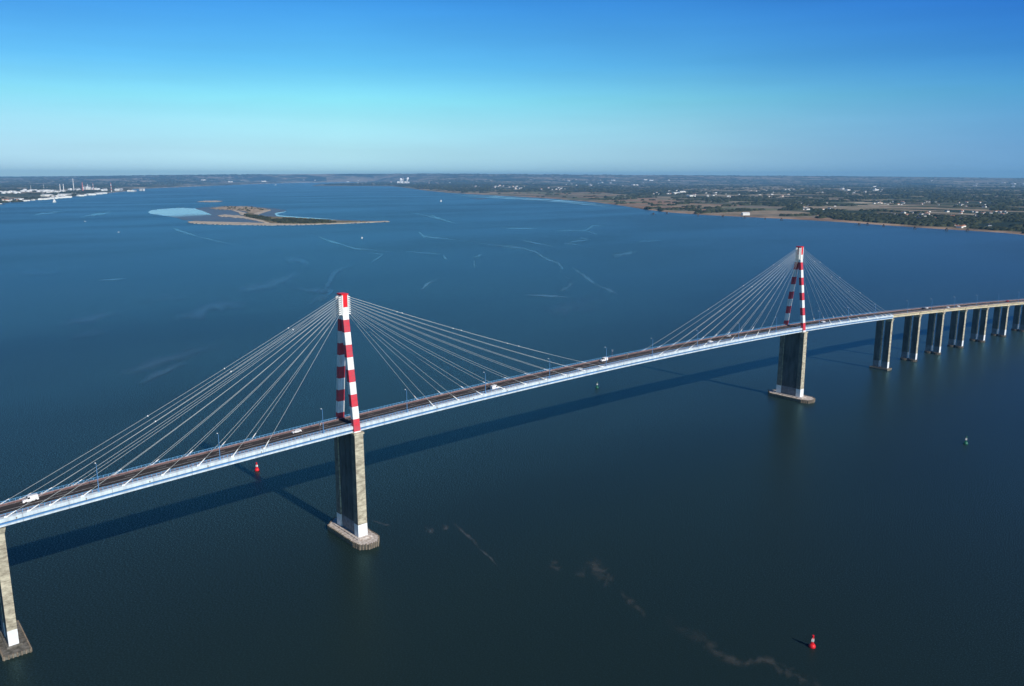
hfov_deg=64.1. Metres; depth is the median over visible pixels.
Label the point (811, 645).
buoy
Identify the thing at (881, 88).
sky
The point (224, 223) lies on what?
sand bank
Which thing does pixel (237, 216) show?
sand bank
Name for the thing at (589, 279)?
water streak
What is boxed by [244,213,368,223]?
dune ground
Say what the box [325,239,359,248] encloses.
water streak
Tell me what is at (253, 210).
dune ground
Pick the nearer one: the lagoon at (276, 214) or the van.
the van
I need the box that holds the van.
[22,493,38,502]
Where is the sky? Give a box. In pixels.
[0,0,1023,177]
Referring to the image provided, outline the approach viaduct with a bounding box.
[880,299,1023,361]
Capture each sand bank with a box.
[188,221,388,225]
[217,214,269,222]
[231,210,244,215]
[254,209,270,214]
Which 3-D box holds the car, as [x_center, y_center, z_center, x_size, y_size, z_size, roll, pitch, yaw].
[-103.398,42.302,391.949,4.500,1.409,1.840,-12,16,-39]
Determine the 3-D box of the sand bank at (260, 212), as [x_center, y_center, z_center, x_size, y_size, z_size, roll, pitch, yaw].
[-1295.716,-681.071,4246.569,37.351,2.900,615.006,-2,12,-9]
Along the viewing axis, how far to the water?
545.96 m
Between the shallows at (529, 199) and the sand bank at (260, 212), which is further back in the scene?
the shallows at (529, 199)
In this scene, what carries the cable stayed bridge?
on the water
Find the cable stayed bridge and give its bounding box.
[0,246,893,660]
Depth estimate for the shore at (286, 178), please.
24683.12 m
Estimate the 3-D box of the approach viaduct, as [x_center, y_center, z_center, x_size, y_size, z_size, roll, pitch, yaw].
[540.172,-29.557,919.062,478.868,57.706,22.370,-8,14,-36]
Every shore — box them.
[0,174,379,201]
[313,174,1023,234]
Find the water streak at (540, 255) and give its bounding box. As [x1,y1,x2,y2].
[514,247,562,268]
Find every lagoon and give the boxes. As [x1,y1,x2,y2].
[149,208,211,220]
[275,211,335,219]
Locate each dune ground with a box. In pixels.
[210,206,267,212]
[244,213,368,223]
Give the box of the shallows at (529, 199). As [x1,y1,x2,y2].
[486,197,597,205]
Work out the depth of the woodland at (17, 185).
19060.90 m
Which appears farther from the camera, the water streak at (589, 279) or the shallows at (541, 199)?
the shallows at (541, 199)
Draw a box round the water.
[0,182,1023,685]
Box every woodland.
[0,174,266,202]
[324,179,490,191]
[390,173,1023,233]
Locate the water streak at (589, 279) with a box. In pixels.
[577,271,610,290]
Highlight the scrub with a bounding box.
[224,206,335,222]
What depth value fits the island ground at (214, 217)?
3963.34 m
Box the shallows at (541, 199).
[491,196,581,202]
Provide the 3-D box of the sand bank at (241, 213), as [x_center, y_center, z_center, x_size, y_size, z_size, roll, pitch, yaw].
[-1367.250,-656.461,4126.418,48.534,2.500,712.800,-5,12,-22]
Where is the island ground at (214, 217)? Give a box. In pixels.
[187,206,366,222]

